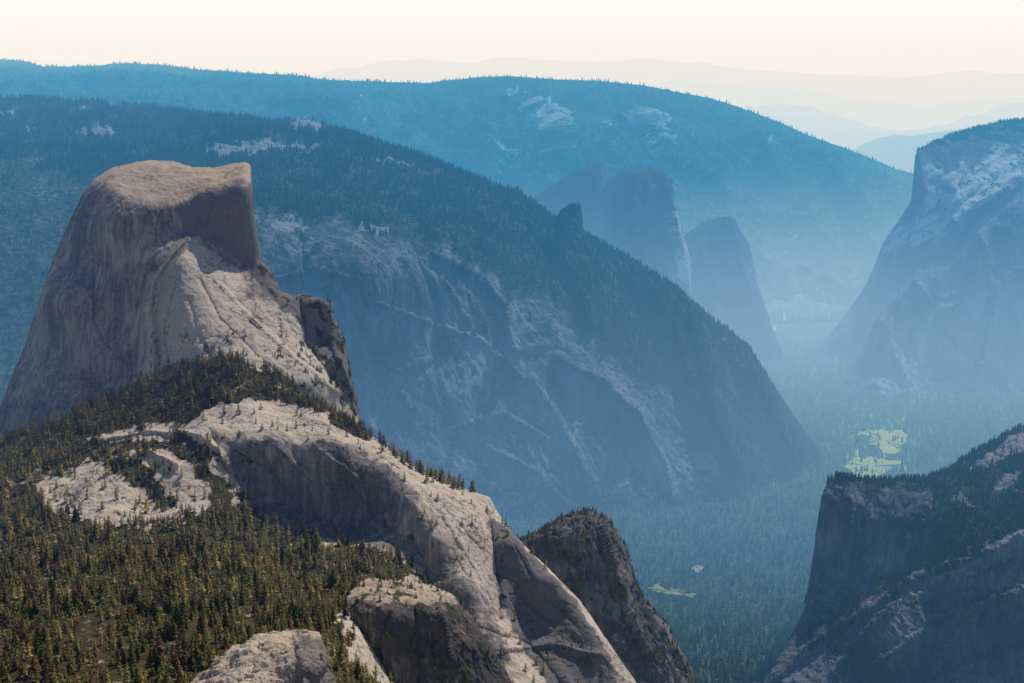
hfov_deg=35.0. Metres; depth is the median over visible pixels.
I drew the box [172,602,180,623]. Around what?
pine tree
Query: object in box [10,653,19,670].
pine tree
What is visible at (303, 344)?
ledge trees
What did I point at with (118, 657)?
pine tree
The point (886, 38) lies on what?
sky
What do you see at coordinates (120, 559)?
pine tree
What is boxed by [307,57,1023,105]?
distant range
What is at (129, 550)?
pine tree
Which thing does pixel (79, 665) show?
pine tree
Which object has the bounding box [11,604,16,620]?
pine tree
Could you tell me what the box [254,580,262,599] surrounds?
pine tree
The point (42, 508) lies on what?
pine tree
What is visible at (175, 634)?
pine tree
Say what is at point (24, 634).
pine tree
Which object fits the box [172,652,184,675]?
pine tree
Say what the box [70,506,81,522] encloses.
pine tree
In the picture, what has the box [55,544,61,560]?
pine tree
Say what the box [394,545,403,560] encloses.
pine tree
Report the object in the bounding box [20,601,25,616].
pine tree
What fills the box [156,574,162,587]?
pine tree
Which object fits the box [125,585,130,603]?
pine tree
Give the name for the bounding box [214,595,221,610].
pine tree
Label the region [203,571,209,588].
pine tree
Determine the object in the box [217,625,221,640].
pine tree
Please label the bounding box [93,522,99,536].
pine tree
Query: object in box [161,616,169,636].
pine tree
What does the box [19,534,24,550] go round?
pine tree
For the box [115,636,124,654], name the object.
pine tree
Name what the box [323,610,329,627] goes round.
pine tree
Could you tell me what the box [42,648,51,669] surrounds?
pine tree
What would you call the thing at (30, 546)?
pine tree
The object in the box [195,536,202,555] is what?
pine tree
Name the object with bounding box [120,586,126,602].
pine tree
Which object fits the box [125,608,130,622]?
pine tree
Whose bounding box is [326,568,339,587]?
pine tree
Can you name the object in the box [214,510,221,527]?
pine tree
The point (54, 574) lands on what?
pine tree
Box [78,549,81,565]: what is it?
pine tree
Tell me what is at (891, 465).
meadow
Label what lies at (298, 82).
ridge forest
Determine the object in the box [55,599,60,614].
pine tree
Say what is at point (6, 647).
pine tree
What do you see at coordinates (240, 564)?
pine tree
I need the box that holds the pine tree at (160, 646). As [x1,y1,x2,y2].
[153,635,167,657]
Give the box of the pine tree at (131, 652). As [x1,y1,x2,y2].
[126,646,135,664]
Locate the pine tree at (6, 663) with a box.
[3,648,9,671]
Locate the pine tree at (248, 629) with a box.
[245,624,250,637]
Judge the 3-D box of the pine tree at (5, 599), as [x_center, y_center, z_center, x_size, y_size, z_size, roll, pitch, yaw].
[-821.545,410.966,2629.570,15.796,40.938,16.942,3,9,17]
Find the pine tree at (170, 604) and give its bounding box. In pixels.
[167,597,173,614]
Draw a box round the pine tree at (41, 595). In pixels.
[38,589,44,606]
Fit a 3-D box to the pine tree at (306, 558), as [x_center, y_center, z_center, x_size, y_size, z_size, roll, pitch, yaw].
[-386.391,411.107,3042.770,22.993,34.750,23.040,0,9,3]
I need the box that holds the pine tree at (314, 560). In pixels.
[310,554,317,569]
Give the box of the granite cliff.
[813,122,1023,361]
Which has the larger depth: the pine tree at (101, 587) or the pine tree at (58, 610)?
the pine tree at (101, 587)
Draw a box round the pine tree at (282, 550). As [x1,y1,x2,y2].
[279,544,286,562]
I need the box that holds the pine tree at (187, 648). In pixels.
[182,643,189,659]
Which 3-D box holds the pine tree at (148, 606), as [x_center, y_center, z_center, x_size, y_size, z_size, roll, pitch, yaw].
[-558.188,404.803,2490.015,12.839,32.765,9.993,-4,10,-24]
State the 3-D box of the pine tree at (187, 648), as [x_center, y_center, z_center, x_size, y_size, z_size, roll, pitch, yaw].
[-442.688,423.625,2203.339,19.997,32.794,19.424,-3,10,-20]
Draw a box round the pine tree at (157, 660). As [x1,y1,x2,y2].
[151,651,162,670]
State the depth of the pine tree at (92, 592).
2594.47 m
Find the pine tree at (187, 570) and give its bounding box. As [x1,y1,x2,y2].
[184,564,189,579]
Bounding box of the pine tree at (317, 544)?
[314,536,319,551]
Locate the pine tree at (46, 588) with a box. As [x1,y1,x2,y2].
[44,582,50,597]
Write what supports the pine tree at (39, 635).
on the foreground ridge at (341, 482)
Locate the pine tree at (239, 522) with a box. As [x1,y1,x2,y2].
[237,514,242,529]
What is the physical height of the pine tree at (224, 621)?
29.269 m
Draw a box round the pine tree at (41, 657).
[36,646,46,666]
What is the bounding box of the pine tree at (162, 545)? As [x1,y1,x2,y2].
[159,542,164,557]
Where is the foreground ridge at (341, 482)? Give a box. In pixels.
[0,357,635,682]
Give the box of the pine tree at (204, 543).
[201,538,206,554]
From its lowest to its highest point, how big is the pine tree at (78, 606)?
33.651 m
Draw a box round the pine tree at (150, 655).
[148,647,152,662]
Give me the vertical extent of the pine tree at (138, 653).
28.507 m
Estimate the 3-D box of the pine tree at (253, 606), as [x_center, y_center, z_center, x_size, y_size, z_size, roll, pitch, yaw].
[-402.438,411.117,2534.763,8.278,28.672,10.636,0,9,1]
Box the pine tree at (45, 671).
[40,658,50,680]
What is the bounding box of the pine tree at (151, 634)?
[146,621,155,642]
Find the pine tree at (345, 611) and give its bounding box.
[342,597,349,616]
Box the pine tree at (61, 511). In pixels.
[58,503,64,520]
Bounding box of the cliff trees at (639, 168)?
[534,159,691,292]
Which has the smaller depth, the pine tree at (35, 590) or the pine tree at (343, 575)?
the pine tree at (35, 590)
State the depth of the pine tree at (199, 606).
2548.04 m
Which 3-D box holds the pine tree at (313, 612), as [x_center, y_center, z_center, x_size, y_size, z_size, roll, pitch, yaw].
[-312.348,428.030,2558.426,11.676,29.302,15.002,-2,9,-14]
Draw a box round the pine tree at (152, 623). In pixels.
[148,615,156,632]
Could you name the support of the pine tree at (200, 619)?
on the foreground ridge at (341, 482)
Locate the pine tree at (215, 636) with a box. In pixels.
[213,627,218,642]
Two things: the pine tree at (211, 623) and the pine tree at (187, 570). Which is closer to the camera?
the pine tree at (211, 623)
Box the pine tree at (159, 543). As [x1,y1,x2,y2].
[156,538,163,555]
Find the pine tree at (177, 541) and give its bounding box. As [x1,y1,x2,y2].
[175,535,180,550]
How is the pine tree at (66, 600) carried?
on the foreground ridge at (341, 482)
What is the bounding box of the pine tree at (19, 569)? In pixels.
[18,559,20,573]
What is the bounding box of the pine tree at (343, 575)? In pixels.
[339,571,349,588]
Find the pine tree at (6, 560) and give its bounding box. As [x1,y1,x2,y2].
[2,557,9,570]
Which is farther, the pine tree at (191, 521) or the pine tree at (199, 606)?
the pine tree at (191, 521)
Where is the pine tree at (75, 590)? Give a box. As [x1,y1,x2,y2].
[70,588,76,604]
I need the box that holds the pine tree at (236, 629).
[233,622,237,642]
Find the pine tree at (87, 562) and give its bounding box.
[85,554,89,568]
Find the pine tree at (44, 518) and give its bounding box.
[41,512,50,528]
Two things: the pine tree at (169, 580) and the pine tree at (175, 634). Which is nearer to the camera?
the pine tree at (175, 634)
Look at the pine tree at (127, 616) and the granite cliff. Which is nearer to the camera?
the pine tree at (127, 616)
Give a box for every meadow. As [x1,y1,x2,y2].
[648,583,698,603]
[691,565,703,578]
[844,456,902,477]
[856,429,906,458]
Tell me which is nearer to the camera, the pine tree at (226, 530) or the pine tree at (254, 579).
the pine tree at (254, 579)
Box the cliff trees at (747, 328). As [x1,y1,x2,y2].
[685,216,780,361]
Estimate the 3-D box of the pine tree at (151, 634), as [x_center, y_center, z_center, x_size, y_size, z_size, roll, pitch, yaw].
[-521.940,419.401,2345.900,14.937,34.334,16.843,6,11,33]
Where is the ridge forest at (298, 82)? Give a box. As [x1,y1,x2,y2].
[0,57,911,306]
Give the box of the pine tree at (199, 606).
[196,591,207,608]
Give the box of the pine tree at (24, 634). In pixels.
[19,627,27,644]
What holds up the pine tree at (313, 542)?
on the foreground ridge at (341, 482)
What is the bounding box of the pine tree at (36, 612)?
[28,600,39,618]
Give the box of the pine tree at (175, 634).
[170,620,178,638]
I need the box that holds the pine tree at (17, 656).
[11,650,19,666]
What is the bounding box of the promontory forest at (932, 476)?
[761,423,1023,682]
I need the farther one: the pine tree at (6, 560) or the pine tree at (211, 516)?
the pine tree at (211, 516)
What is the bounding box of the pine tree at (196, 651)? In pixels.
[192,641,200,663]
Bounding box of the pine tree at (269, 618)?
[266,609,272,627]
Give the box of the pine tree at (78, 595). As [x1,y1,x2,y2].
[74,592,82,606]
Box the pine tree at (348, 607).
[342,595,350,610]
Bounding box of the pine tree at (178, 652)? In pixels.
[176,643,182,660]
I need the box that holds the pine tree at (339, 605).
[336,596,342,610]
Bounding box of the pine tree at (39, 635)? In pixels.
[35,624,41,645]
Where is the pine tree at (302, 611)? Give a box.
[300,603,305,620]
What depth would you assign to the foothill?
23653.30 m
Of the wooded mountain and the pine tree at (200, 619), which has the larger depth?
the wooded mountain
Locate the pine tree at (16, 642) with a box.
[13,631,19,648]
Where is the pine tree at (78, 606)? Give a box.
[73,598,82,614]
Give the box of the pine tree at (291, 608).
[287,600,294,616]
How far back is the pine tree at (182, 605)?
2439.81 m
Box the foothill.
[853,130,955,172]
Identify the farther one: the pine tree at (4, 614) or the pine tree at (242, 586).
the pine tree at (242, 586)
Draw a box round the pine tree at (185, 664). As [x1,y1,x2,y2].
[179,647,192,669]
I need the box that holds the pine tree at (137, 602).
[134,596,139,612]
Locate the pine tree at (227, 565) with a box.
[225,559,230,572]
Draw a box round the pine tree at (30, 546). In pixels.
[28,541,33,556]
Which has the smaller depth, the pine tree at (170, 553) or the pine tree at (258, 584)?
the pine tree at (258, 584)
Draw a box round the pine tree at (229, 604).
[227,596,234,612]
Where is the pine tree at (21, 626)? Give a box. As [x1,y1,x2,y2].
[18,624,22,640]
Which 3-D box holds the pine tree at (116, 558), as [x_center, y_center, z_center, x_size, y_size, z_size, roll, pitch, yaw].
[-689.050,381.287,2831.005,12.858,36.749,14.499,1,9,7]
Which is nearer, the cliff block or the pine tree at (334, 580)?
the pine tree at (334, 580)
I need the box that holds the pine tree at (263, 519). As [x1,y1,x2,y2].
[260,510,267,527]
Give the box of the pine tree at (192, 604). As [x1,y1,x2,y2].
[189,594,196,614]
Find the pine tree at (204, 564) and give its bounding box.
[201,556,207,570]
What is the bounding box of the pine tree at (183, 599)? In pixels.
[181,595,188,610]
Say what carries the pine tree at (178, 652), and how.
on the foreground ridge at (341, 482)
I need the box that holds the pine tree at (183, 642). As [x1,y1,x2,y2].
[180,635,190,655]
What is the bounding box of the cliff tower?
[534,161,691,299]
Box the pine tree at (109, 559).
[105,551,118,570]
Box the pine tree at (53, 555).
[52,546,57,561]
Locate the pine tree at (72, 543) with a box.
[67,533,74,551]
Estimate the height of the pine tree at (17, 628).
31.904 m
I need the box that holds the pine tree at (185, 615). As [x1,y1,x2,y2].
[179,607,191,625]
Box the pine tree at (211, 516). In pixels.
[209,509,216,525]
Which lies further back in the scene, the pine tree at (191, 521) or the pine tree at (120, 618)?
the pine tree at (191, 521)
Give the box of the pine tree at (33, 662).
[27,654,41,679]
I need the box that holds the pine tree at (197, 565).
[192,557,201,574]
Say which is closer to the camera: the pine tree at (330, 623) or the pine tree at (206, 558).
the pine tree at (330, 623)
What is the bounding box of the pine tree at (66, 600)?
[62,595,70,611]
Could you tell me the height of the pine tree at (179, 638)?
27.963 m
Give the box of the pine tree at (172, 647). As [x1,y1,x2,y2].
[170,640,174,659]
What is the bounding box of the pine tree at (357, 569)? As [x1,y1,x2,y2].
[355,561,359,573]
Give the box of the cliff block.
[684,217,781,362]
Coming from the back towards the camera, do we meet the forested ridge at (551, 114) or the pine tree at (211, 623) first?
the forested ridge at (551, 114)
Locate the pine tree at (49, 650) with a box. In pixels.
[48,645,52,662]
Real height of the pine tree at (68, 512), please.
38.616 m
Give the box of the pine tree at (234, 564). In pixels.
[231,554,236,570]
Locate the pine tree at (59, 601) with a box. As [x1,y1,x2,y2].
[57,591,62,609]
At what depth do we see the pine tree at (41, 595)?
2601.57 m
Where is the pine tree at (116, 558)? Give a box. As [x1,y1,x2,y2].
[114,552,120,569]
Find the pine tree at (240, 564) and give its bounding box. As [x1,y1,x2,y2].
[237,558,243,573]
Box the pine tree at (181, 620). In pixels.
[179,612,185,634]
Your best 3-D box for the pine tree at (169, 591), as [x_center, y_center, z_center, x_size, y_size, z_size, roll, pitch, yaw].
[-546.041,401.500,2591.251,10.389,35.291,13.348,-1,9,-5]
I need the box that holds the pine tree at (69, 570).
[65,562,72,579]
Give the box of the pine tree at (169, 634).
[166,620,172,637]
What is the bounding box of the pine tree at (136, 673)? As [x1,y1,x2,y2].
[134,668,140,682]
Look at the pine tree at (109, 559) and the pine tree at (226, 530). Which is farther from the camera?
the pine tree at (226, 530)
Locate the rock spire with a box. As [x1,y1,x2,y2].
[553,202,583,243]
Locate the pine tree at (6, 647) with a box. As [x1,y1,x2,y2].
[4,638,9,651]
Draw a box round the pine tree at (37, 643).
[31,634,40,654]
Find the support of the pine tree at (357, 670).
on the foreground ridge at (341, 482)
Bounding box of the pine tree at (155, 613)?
[150,604,161,619]
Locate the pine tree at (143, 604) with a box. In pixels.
[137,594,148,613]
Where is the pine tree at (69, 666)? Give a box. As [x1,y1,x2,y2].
[64,657,75,673]
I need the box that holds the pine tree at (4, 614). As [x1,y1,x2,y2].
[0,609,11,625]
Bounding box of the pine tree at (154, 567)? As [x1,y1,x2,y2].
[151,562,159,580]
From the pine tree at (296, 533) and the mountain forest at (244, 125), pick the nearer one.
the pine tree at (296, 533)
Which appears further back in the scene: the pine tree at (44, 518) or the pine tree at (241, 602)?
the pine tree at (44, 518)
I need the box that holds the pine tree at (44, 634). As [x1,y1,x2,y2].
[41,625,48,641]
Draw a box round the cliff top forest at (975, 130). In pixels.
[915,117,1023,200]
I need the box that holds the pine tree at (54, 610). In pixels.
[50,601,58,618]
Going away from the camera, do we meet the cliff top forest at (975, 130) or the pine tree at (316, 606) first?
the pine tree at (316, 606)
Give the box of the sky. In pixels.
[0,0,1023,76]
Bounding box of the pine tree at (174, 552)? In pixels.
[172,544,177,560]
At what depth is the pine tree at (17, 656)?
2240.94 m
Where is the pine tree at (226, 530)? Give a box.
[222,524,229,539]
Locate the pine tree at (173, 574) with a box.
[167,561,176,579]
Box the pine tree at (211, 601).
[207,596,214,612]
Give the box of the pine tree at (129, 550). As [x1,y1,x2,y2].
[124,542,134,557]
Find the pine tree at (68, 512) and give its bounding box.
[64,503,70,518]
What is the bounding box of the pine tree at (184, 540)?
[181,533,185,549]
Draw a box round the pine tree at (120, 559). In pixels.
[118,549,123,563]
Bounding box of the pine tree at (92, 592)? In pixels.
[88,583,96,599]
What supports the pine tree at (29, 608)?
on the foreground ridge at (341, 482)
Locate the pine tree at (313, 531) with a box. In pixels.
[309,530,315,543]
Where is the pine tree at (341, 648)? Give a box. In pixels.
[337,643,347,663]
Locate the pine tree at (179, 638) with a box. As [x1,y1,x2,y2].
[175,633,181,648]
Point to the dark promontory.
(981, 633)
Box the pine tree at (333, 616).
[330,609,338,623]
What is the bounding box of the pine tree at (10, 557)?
[8,548,18,564]
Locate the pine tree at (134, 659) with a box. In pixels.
[130,654,138,670]
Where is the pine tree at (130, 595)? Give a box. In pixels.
[128,586,132,600]
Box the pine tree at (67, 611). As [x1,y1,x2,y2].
[65,601,70,617]
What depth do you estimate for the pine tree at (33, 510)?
3210.73 m
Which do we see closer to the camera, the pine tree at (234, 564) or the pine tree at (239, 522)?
the pine tree at (234, 564)
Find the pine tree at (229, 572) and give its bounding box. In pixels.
[226,563,231,578]
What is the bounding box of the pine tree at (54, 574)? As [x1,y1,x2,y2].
[52,568,59,583]
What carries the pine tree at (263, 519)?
on the foreground ridge at (341, 482)
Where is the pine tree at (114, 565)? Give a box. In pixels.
[111,558,116,571]
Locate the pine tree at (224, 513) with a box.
[221,504,229,519]
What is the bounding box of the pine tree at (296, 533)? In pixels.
[294,525,298,539]
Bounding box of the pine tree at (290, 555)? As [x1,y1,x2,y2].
[287,552,292,565]
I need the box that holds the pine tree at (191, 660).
[188,651,196,669]
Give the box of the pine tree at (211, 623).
[209,613,214,627]
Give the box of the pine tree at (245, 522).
[242,514,250,529]
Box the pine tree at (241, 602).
[237,590,245,605]
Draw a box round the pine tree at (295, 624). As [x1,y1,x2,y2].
[293,611,299,627]
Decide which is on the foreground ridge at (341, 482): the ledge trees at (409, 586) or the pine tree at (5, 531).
the pine tree at (5, 531)
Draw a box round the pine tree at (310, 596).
[307,590,313,602]
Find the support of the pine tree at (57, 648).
on the foreground ridge at (341, 482)
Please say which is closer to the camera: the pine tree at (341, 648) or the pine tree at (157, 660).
the pine tree at (157, 660)
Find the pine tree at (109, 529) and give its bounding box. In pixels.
[105,520,113,538]
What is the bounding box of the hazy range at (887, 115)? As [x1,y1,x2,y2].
[636,80,1023,129]
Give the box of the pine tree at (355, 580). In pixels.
[352,573,357,588]
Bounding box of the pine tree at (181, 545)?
[178,539,183,557]
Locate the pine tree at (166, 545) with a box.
[164,539,168,552]
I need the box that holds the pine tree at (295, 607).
[292,602,298,619]
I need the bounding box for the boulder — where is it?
[191,629,335,682]
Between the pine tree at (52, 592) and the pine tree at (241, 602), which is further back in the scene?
the pine tree at (52, 592)
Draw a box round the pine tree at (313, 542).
[310,535,316,549]
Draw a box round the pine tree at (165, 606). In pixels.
[161,595,172,614]
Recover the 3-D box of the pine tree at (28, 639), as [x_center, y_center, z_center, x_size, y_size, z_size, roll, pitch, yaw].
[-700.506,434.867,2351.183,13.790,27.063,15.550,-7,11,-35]
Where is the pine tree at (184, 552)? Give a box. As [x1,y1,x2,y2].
[180,545,189,561]
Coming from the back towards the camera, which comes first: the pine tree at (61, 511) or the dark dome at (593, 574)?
the dark dome at (593, 574)
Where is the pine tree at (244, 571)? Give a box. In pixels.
[240,566,247,580]
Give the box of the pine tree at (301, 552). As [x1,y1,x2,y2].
[298,541,303,557]
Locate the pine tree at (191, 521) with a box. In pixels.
[184,513,195,528]
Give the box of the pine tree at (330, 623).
[327,612,332,627]
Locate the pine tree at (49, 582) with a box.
[48,574,52,588]
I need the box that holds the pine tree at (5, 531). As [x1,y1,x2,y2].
[2,524,8,537]
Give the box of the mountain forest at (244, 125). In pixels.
[0,93,821,520]
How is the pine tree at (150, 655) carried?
on the foreground ridge at (341, 482)
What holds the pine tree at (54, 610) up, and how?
on the foreground ridge at (341, 482)
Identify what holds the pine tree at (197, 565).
on the foreground ridge at (341, 482)
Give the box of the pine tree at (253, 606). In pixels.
[252,598,255,611]
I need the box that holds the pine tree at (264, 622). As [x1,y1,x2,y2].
[258,608,266,625]
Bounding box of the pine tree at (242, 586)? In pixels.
[238,584,246,599]
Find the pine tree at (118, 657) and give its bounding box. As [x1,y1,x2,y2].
[115,645,121,666]
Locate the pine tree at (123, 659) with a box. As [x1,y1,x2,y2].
[120,647,125,661]
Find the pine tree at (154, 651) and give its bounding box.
[148,646,158,663]
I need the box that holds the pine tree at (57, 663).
[53,654,61,674]
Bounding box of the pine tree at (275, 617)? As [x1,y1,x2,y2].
[270,610,279,629]
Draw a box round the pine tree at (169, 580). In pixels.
[167,577,171,588]
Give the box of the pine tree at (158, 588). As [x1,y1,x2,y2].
[156,581,160,596]
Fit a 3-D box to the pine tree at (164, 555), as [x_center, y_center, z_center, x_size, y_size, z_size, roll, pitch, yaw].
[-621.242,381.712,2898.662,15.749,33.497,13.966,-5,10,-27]
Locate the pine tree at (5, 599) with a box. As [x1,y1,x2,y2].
[1,583,10,605]
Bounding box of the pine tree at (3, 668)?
[0,656,6,679]
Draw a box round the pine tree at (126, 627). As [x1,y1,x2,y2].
[122,618,132,633]
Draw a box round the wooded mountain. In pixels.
[0,102,816,518]
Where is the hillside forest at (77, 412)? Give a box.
[0,348,613,682]
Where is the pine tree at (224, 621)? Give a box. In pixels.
[221,612,228,628]
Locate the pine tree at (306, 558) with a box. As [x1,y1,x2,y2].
[300,552,310,569]
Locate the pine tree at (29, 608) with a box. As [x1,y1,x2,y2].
[25,597,32,617]
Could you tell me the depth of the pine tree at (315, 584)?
2789.92 m
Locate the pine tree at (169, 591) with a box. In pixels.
[167,583,172,602]
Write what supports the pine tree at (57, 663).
on the foreground ridge at (341, 482)
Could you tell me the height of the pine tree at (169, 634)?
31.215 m
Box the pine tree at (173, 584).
[170,578,178,594]
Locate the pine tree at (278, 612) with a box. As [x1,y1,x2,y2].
[276,601,281,617]
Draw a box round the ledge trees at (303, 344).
[139,295,359,412]
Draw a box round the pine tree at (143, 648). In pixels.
[140,636,146,651]
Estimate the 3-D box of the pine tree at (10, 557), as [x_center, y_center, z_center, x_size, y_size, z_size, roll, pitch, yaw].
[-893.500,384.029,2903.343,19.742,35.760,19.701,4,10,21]
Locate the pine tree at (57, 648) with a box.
[51,639,61,654]
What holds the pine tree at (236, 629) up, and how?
on the foreground ridge at (341, 482)
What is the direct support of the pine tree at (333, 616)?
on the foreground ridge at (341, 482)
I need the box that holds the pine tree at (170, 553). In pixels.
[167,549,173,560]
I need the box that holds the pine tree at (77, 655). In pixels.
[75,646,79,661]
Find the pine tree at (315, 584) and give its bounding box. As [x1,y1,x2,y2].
[313,577,317,590]
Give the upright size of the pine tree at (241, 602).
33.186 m
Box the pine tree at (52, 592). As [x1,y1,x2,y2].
[50,583,56,599]
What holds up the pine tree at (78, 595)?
on the foreground ridge at (341, 482)
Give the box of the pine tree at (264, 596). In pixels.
[260,580,268,602]
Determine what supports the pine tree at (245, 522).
on the foreground ridge at (341, 482)
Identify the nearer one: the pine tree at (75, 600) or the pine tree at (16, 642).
the pine tree at (16, 642)
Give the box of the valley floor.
[507,293,1023,682]
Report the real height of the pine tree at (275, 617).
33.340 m
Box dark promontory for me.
[764,425,1023,682]
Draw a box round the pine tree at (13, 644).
[10,638,16,651]
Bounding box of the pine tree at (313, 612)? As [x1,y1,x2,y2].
[311,606,316,619]
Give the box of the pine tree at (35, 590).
[31,581,38,599]
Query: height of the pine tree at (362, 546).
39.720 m
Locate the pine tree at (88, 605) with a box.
[82,589,93,611]
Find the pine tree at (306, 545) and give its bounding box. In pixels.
[304,534,308,548]
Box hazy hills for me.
[742,102,1023,150]
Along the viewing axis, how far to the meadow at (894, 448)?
8213.44 m
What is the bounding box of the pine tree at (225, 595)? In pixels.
[221,588,227,605]
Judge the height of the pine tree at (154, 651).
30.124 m
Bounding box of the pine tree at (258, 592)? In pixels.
[256,587,259,601]
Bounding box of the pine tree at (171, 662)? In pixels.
[168,657,175,675]
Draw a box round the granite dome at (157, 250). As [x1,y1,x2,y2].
[0,160,360,438]
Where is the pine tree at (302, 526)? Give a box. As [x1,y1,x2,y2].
[298,520,305,535]
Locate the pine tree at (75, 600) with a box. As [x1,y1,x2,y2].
[73,591,76,610]
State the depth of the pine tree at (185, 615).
2425.99 m
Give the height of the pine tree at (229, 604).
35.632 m
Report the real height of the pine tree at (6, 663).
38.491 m
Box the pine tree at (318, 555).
[315,546,320,561]
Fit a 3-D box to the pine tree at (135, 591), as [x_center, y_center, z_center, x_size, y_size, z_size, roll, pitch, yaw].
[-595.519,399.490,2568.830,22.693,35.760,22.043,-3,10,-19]
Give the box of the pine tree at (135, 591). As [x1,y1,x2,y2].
[130,586,140,603]
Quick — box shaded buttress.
[846,202,1023,395]
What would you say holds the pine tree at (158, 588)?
on the foreground ridge at (341, 482)
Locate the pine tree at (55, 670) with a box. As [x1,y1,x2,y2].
[51,661,58,679]
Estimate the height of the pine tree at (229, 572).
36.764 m
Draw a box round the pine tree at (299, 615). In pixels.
[298,606,301,622]
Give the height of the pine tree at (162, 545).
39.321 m
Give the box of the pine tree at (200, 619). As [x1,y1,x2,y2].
[196,610,204,628]
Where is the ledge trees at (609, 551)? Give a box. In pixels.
[516,506,696,682]
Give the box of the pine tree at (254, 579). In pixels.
[252,570,256,585]
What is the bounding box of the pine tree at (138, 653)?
[134,644,141,661]
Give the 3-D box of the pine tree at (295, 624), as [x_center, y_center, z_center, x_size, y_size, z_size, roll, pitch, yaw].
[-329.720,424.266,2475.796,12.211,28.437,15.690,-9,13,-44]
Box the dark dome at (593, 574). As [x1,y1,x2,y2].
[518,510,695,682]
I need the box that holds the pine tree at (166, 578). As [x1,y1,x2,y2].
[163,572,168,586]
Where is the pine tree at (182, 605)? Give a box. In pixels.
[179,601,189,619]
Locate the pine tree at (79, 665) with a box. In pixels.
[76,656,82,670]
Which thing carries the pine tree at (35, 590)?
on the foreground ridge at (341, 482)
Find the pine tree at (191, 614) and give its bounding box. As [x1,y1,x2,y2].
[188,606,194,621]
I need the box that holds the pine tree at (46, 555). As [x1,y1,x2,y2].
[41,547,51,563]
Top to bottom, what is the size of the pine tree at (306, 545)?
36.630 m
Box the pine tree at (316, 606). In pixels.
[314,601,320,616]
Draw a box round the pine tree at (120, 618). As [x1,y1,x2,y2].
[118,610,123,626]
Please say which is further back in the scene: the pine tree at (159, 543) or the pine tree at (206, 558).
the pine tree at (159, 543)
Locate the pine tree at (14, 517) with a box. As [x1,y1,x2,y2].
[13,510,17,526]
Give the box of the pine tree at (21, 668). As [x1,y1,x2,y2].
[17,660,24,677]
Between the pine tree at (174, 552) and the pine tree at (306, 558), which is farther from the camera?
the pine tree at (306, 558)
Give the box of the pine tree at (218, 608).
[216,599,220,614]
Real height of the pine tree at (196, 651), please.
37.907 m
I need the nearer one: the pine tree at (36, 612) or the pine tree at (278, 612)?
the pine tree at (278, 612)
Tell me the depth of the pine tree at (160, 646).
2248.65 m
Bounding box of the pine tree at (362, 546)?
[356,539,366,555]
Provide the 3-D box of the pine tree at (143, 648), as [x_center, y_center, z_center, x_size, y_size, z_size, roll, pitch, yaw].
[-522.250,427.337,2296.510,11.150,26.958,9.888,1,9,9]
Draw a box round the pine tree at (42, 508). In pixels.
[39,501,43,517]
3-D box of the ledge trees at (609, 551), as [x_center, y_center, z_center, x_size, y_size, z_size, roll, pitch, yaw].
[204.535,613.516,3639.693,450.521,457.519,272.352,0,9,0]
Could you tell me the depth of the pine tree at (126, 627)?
2381.77 m
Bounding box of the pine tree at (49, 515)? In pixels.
[46,508,53,523]
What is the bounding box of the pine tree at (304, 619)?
[303,607,311,625]
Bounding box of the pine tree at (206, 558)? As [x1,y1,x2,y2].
[201,553,210,568]
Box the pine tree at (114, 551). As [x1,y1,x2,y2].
[112,545,118,562]
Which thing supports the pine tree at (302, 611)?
on the foreground ridge at (341, 482)
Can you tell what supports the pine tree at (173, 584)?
on the foreground ridge at (341, 482)
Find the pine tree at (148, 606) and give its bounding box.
[144,597,151,613]
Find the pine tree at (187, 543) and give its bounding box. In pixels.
[185,537,190,552]
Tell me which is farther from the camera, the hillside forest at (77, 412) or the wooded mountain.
the wooded mountain
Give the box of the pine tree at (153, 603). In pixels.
[149,596,159,615]
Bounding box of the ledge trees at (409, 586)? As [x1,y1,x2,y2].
[347,576,513,682]
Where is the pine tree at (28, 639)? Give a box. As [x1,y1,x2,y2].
[25,633,33,648]
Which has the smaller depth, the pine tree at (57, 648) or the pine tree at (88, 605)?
the pine tree at (57, 648)
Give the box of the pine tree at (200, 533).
[195,527,203,542]
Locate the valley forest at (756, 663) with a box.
[503,293,1023,682]
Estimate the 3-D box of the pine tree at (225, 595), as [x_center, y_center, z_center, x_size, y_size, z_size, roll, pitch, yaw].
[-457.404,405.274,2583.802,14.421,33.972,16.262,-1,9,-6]
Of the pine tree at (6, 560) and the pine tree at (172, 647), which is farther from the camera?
the pine tree at (6, 560)
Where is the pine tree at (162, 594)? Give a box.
[159,589,163,602]
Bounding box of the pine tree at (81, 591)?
[77,583,87,602]
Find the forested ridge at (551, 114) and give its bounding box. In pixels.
[0,59,912,306]
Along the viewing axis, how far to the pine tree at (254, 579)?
2773.45 m
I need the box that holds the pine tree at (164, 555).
[160,548,167,563]
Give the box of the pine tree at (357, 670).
[354,659,362,677]
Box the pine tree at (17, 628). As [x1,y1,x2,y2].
[15,621,20,635]
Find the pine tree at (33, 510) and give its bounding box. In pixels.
[29,504,38,521]
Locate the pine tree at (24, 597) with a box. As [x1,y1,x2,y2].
[22,587,27,603]
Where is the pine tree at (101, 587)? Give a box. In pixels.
[96,581,106,600]
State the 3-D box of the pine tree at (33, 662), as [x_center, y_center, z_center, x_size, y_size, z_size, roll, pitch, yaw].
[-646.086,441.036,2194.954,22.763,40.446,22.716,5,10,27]
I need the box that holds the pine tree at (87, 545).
[84,535,89,550]

